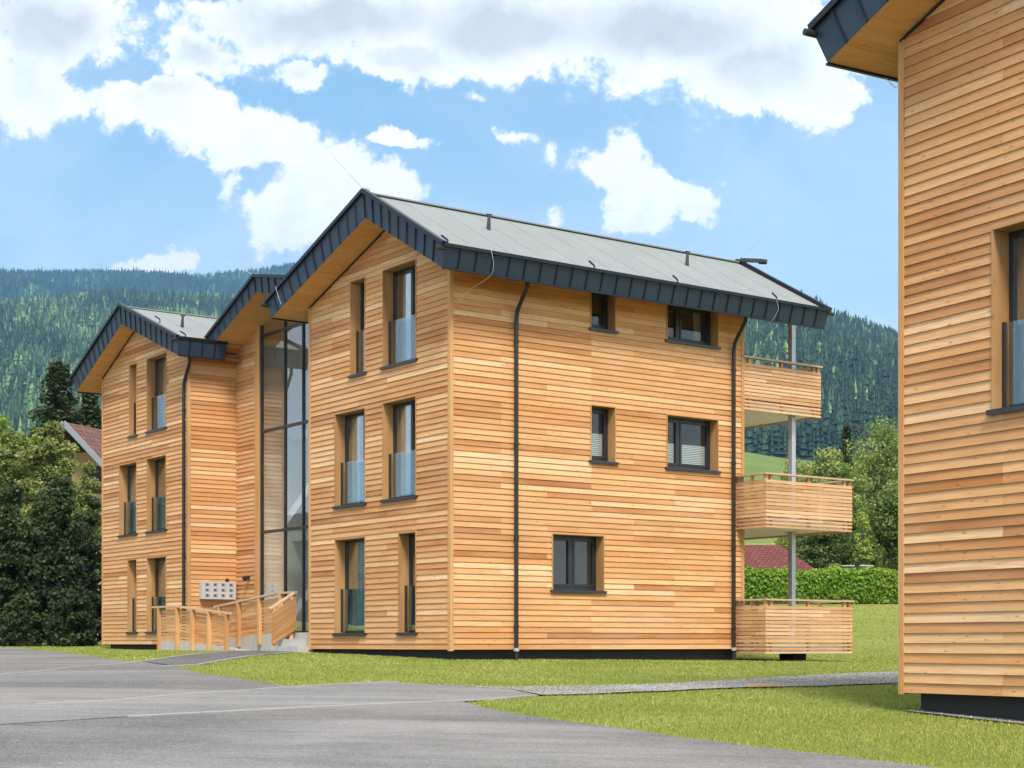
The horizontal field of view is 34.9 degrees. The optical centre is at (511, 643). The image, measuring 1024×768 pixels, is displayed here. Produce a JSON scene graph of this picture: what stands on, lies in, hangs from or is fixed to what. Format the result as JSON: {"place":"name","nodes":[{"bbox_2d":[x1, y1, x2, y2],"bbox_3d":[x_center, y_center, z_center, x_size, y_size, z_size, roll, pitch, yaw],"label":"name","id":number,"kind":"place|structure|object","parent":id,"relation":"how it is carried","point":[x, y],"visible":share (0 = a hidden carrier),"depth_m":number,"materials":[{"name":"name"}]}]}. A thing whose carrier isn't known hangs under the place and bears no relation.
{"place":"outdoors","nodes":[
{"label":"outdoors","id":0,"kind":"place"},
{"bbox_2d":[0,271,280,298],"bbox_3d":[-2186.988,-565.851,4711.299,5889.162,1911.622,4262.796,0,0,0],"label":"mountain","id":1,"kind":"structure","parent":0,"point":[89,280],"depth_m":5662.91,"materials":[{"name":"green plant"}]},
{"bbox_2d":[0,262,294,299],"bbox_3d":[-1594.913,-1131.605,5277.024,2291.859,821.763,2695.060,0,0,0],"label":"forest","id":2,"kind":"object","parent":1,"relation":"on","point":[153,280],"visible":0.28,"depth_m":5785.40,"materials":[{"name":"green plant"}]},
{"bbox_2d":[141,650,289,664],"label":"footpath","id":3,"kind":"structure","parent":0,"point":[194,658],"depth_m":32.47,"materials":[{"name":"concrete"}]},
{"bbox_2d":[0,682,532,723],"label":"driveway","id":4,"kind":"structure","parent":0,"point":[348,693],"depth_m":20.11,"materials":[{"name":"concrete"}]},
{"bbox_2d":[0,0,897,331],"label":"sky","id":5,"kind":"structure","parent":0,"point":[177,135],"materials":[{"name":"blue"}]},
{"bbox_2d":[0,647,937,767],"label":"road","id":6,"kind":"structure","parent":0,"point":[456,734],"depth_m":15.48,"materials":[{"name":"grey asphalt"}]},
{"bbox_2d":[0,651,226,674],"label":"kerb","id":7,"kind":"structure","parent":6,"relation":"on","point":[92,665],"depth_m":28.59,"materials":[{"name":"concrete"}]},
{"bbox_2d":[33,681,397,703],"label":"kerb","id":8,"kind":"structure","parent":6,"relation":"on","point":[207,692],"depth_m":21.22,"materials":[{"name":"concrete"}]},
{"bbox_2d":[161,652,311,666],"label":"kerb","id":9,"kind":"structure","parent":6,"relation":"on","point":[216,661],"depth_m":31.57,"materials":[{"name":"concrete"}]},
{"bbox_2d":[126,694,537,716],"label":"kerb","id":10,"kind":"structure","parent":6,"relation":"on","point":[511,697],"depth_m":19.30,"materials":[{"name":"concrete"}]},
{"bbox_2d":[0,543,1023,767],"bbox_3d":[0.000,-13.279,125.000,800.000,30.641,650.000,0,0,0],"label":"lawn","id":11,"kind":"structure","parent":0,"point":[876,645],"depth_m":22.57,"materials":[{"name":"green plant"}]},
{"bbox_2d":[0,414,26,484],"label":"birch tree","id":12,"kind":"object","parent":11,"relation":"on","point":[4,421],"visible":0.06,"depth_m":74.08,"materials":[{"name":"green plant"}]},
{"bbox_2d":[0,478,35,625],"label":"maple tree","id":13,"kind":"object","parent":11,"relation":"on","point":[10,586],"visible":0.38,"depth_m":57.25,"materials":[{"name":"green plant"}]},
{"bbox_2d":[0,428,35,579],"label":"ash tree","id":14,"kind":"object","parent":11,"relation":"on","point":[9,472],"visible":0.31,"depth_m":63.70,"materials":[{"name":"green plant"}]},
{"bbox_2d":[0,595,43,646],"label":"dark shrub","id":15,"kind":"object","parent":11,"relation":"on","point":[18,629],"visible":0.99,"depth_m":55.24,"materials":[{"name":"green plant"}]},
{"bbox_2d":[27,435,43,478],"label":"birch tree","id":16,"kind":"object","parent":11,"relation":"on","point":[37,438],"visible":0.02,"depth_m":75.86,"materials":[{"name":"green plant"}]},
{"bbox_2d":[11,419,84,642],"bbox_3d":[-17.863,-4.312,62.918,2.953,8.760,3.365,0,0,-34],"label":"ash tree","id":17,"kind":"object","parent":11,"relation":"on","point":[45,462],"visible":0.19,"depth_m":62.69,"materials":[{"name":"green plant"}]},
{"bbox_2d":[4,474,93,645],"bbox_3d":[-15.995,-2.899,56.866,3.247,6.101,2.879,0,0,-25],"label":"maple tree","id":18,"kind":"object","parent":11,"relation":"on","point":[57,539],"visible":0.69,"depth_m":56.42,"materials":[{"name":"green plant"}]},
{"bbox_2d":[18,358,86,580],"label":"spruce tree","id":19,"kind":"object","parent":11,"relation":"on","point":[57,398],"visible":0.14,"depth_m":97.48,"materials":[{"name":"green plant"}]},
{"bbox_2d":[57,443,79,484],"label":"ash tree","id":20,"kind":"object","parent":11,"relation":"on","point":[69,469],"visible":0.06,"depth_m":66.86,"materials":[{"name":"green plant"}]},
{"bbox_2d":[41,587,101,646],"bbox_3d":[-15.019,-0.833,55.583,2.076,2.207,1.966,0,0,0],"label":"dark shrub","id":21,"kind":"object","parent":11,"relation":"on","point":[70,626],"visible":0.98,"depth_m":55.20,"materials":[{"name":"green plant"}]},
{"bbox_2d":[43,421,101,634],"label":"cream house","id":22,"kind":"structure","parent":11,"relation":"on","point":[87,440],"depth_m":77.62,"materials":[{"name":"brown tile"}]},
{"bbox_2d":[88,466,101,492],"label":"window","id":23,"kind":"structure","parent":22,"relation":"in","point":[98,475],"depth_m":77.58,"materials":[{"name":"grey glass"}]},
{"bbox_2d":[92,525,101,549],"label":"window","id":24,"kind":"structure","parent":22,"relation":"in","point":[97,527],"depth_m":77.60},
{"bbox_2d":[70,461,101,592],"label":"rowan tree","id":25,"kind":"object","parent":11,"relation":"on","point":[91,484],"visible":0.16,"depth_m":65.92,"materials":[{"name":"green plant"}]},
{"bbox_2d":[71,495,101,641],"bbox_3d":[-15.363,-2.628,58.932,1.893,5.525,1.755,0,0,-20],"label":"maple tree","id":26,"kind":"object","parent":11,"relation":"on","point":[90,549],"visible":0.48,"depth_m":58.68,"materials":[{"name":"green plant"}]},
{"bbox_2d":[78,393,101,429],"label":"spruce tree","id":27,"kind":"object","parent":11,"relation":"on","point":[92,415],"visible":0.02,"depth_m":99.62,"materials":[{"name":"green plant"}]},
{"bbox_2d":[152,591,314,651],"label":"entrance ramp","id":28,"kind":"structure","parent":11,"relation":"on","point":[258,639],"depth_m":43.02,"materials":[{"name":"brown wood"}]},
{"bbox_2d":[263,592,313,652],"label":"entrance steps","id":29,"kind":"structure","parent":11,"relation":"on","point":[296,642],"depth_m":40.22,"materials":[{"name":"wood"}]},
{"bbox_2d":[66,148,853,660],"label":"apartment building","id":30,"kind":"structure","parent":11,"relation":"on","point":[372,424],"depth_m":37.53,"materials":[{"name":"brown wood"}]},
{"bbox_2d":[117,461,137,537],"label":"window","id":31,"kind":"structure","parent":30,"relation":"in","point":[128,471],"depth_m":49.78,"materials":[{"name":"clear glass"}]},
{"bbox_2d":[126,559,137,633],"bbox_3d":[-11.330,-1.403,49.013,0.315,2.240,0.799,0,0,-36],"label":"window","id":32,"kind":"structure","parent":30,"relation":"in","point":[131,564],"depth_m":49.26,"materials":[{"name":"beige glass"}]},
{"bbox_2d":[127,362,137,438],"bbox_3d":[-11.296,-7.291,48.965,0.315,2.216,0.682,0,0,-36],"label":"window","id":33,"kind":"structure","parent":30,"relation":"in","point":[132,367],"depth_m":49.16,"materials":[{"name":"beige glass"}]},
{"bbox_2d":[145,352,166,433],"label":"window","id":34,"kind":"structure","parent":30,"relation":"in","point":[156,365],"depth_m":48.13,"materials":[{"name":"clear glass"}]},
{"bbox_2d":[145,556,166,633],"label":"window","id":35,"kind":"structure","parent":30,"relation":"in","point":[156,566],"depth_m":48.13,"materials":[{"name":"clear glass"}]},
{"bbox_2d":[145,454,167,533],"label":"window","id":36,"kind":"structure","parent":30,"relation":"in","point":[156,466],"depth_m":48.16,"materials":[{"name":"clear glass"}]},
{"bbox_2d":[199,582,235,599],"bbox_3d":[-8.342,-1.494,46.146,1.040,0.490,0.179,0,0,-36],"label":"mailbox","id":37,"kind":"object","parent":30,"relation":"attached to","point":[218,590],"visible":1,"depth_m":46.05,"materials":[{"name":"metal"}]},
{"bbox_2d":[242,576,249,580],"bbox_3d":[-7.486,-1.828,45.841,0.205,0.170,0.152,0,0,-36],"label":"wall lamp","id":38,"kind":"object","parent":30,"relation":"attached to","point":[244,578],"visible":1,"depth_m":45.81,"materials":[{"name":"black metal"}]},
{"bbox_2d":[260,321,307,631],"bbox_3d":[-5.098,-4.813,42.763,0.080,9.127,6.460,0,0,-36],"label":"stairwell window","id":39,"kind":"structure","parent":30,"relation":"in","point":[285,328],"depth_m":44.20,"materials":[{"name":"grey glass"}]},
{"bbox_2d":[332,407,366,508],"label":"window","id":40,"kind":"structure","parent":30,"relation":"in","point":[349,426],"depth_m":38.00,"materials":[{"name":"clear glass"}]},
{"bbox_2d":[332,536,366,635],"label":"window","id":41,"kind":"structure","parent":30,"relation":"in","point":[349,553],"depth_m":37.97,"materials":[{"name":"clear glass"}]},
{"bbox_2d":[348,277,366,378],"bbox_3d":[-3.397,-7.186,37.159,0.375,2.216,0.773,0,0,-36],"label":"window","id":42,"kind":"structure","parent":30,"relation":"in","point":[357,287],"depth_m":37.40,"materials":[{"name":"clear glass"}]},
{"bbox_2d":[380,258,417,369],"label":"window","id":43,"kind":"structure","parent":30,"relation":"in","point":[399,285],"depth_m":36.24,"materials":[{"name":"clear glass"}]},
{"bbox_2d":[380,395,417,502],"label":"window","id":44,"kind":"structure","parent":30,"relation":"in","point":[399,416],"depth_m":36.24,"materials":[{"name":"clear glass"}]},
{"bbox_2d":[396,531,417,634],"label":"window","id":45,"kind":"structure","parent":30,"relation":"in","point":[407,542],"depth_m":35.71,"materials":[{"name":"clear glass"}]},
{"bbox_2d":[550,533,606,593],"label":"window","id":46,"kind":"structure","parent":30,"relation":"in","point":[577,559],"depth_m":36.54,"materials":[{"name":"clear glass"}]},
{"bbox_2d":[588,404,618,464],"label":"window","id":47,"kind":"structure","parent":30,"relation":"in","point":[603,418],"depth_m":36.70,"materials":[{"name":"clear glass"}]},
{"bbox_2d":[588,293,618,333],"bbox_3d":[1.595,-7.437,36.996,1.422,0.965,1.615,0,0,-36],"label":"window","id":48,"kind":"structure","parent":30,"relation":"in","point":[603,307],"depth_m":36.73,"materials":[{"name":"clear glass"}]},
{"bbox_2d":[665,414,720,473],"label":"window","id":49,"kind":"structure","parent":30,"relation":"in","point":[692,443],"depth_m":38.41,"materials":[{"name":"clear glass"}]},
{"bbox_2d":[665,305,720,349],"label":"window","id":50,"kind":"structure","parent":30,"relation":"in","point":[686,326],"depth_m":38.54,"materials":[{"name":"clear glass"}]},
{"bbox_2d":[744,545,814,570],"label":"red roof house","id":51,"kind":"structure","parent":11,"relation":"on","point":[763,556],"depth_m":94.53,"materials":[{"name":"tile"}]},
{"bbox_2d":[773,456,823,556],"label":"oak tree","id":52,"kind":"object","parent":11,"relation":"on","point":[783,541],"visible":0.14,"depth_m":119.62,"materials":[{"name":"green plant"}]},
{"bbox_2d":[744,564,897,603],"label":"hedge","id":53,"kind":"object","parent":11,"relation":"on","point":[868,585],"visible":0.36,"depth_m":74.36,"materials":[{"name":"green plant"}]},
{"bbox_2d":[796,520,850,569],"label":"oak tree","id":54,"kind":"object","parent":11,"relation":"on","point":[814,552],"visible":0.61,"depth_m":98.26,"materials":[{"name":"green plant"}]},
{"bbox_2d":[826,563,841,566],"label":"garden shrub","id":55,"kind":"object","parent":11,"relation":"on","point":[832,564],"visible":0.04,"depth_m":89.76,"materials":[{"name":"green plant"}]},
{"bbox_2d":[799,445,879,553],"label":"oak tree","id":56,"kind":"object","parent":11,"relation":"on","point":[823,468],"visible":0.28,"depth_m":107.61,"materials":[{"name":"green plant"}]},
{"bbox_2d":[840,423,854,474],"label":"spruce tree","id":57,"kind":"object","parent":11,"relation":"on","point":[846,433],"visible":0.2,"depth_m":124.84,"materials":[{"name":"green plant"}]},
{"bbox_2d":[825,524,889,568],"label":"oak tree","id":58,"kind":"object","parent":11,"relation":"on","point":[846,549],"visible":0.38,"depth_m":96.48,"materials":[{"name":"green plant"}]},
{"bbox_2d":[841,565,873,569],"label":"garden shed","id":59,"kind":"structure","parent":11,"relation":"on","point":[852,566],"depth_m":90.00,"materials":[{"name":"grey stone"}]},
{"bbox_2d":[852,511,873,564],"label":"young tree","id":60,"kind":"object","parent":11,"relation":"on","point":[864,550],"visible":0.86,"depth_m":92.91,"materials":[{"name":"green plant"}]},
{"bbox_2d":[831,415,897,568],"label":"oak tree","id":61,"kind":"object","parent":11,"relation":"on","point":[868,463],"visible":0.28,"depth_m":110.96,"materials":[{"name":"green plant"}]},
{"bbox_2d":[854,475,897,569],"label":"oak tree","id":62,"kind":"object","parent":11,"relation":"on","point":[883,520],"visible":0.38,"depth_m":99.78,"materials":[{"name":"green plant"}]},
{"bbox_2d":[802,0,1023,720],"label":"apartment building","id":63,"kind":"structure","parent":11,"relation":"on","point":[954,69],"depth_m":19.47,"materials":[{"name":"brown wood"}]},
{"bbox_2d":[986,219,1023,415],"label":"window","id":64,"kind":"structure","parent":63,"relation":"in","point":[1007,240],"depth_m":19.02,"materials":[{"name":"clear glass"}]},
{"bbox_2d":[907,710,1022,722],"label":"gravel strip","id":65,"kind":"object","parent":11,"relation":"on","point":[988,718],"visible":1,"depth_m":19.31,"materials":[{"name":"grey gravel"}]},
{"bbox_2d":[919,710,1023,723],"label":"pebbles","id":66,"kind":"object","parent":65,"relation":"on","point":[979,717],"visible":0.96,"depth_m":19.13,"materials":[{"name":"gravel"}]},
{"bbox_2d":[436,671,897,694],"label":"path","id":67,"kind":"structure","parent":0,"point":[705,686],"depth_m":25.65,"materials":[{"name":"grey gravel"}]},
{"bbox_2d":[744,684,781,686],"bbox_3d":[3.861,0.645,25.060,0.629,0.040,0.140,0,0,-31],"label":"plank","id":68,"kind":"object","parent":67,"relation":"on","point":[760,685],"visible":1,"depth_m":24.96,"materials":[{"name":"brown wood"}]},
{"bbox_2d":[744,451,895,543],"bbox_3d":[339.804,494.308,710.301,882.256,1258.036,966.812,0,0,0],"label":"meadow","id":69,"kind":"structure","parent":0,"point":[756,463],"depth_m":842.17,"materials":[{"name":"green plant"}]},
{"bbox_2d":[746,432,896,461],"bbox_3d":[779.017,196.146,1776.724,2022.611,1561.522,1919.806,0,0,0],"label":"hill","id":70,"kind":"structure","parent":0,"point":[810,457],"depth_m":1072.85,"materials":[{"name":"green plant"}]},
{"bbox_2d":[744,289,897,456],"bbox_3d":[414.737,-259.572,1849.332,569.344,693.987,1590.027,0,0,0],"label":"forest","id":71,"kind":"object","parent":70,"relation":"on","point":[856,358],"visible":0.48,"depth_m":1288.86,"materials":[{"name":"green plant"}]},
{"bbox_3d":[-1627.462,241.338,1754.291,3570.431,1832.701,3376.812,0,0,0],"label":"hill","id":72,"kind":"structure","parent":0,"visible":0},
{"bbox_2d":[0,286,238,436],"bbox_3d":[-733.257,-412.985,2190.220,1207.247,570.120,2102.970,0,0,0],"label":"forest","id":73,"kind":"object","parent":72,"relation":"on","point":[29,327],"visible":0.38,"depth_m":2301.43,"materials":[{"name":"green plant"}]}
]}

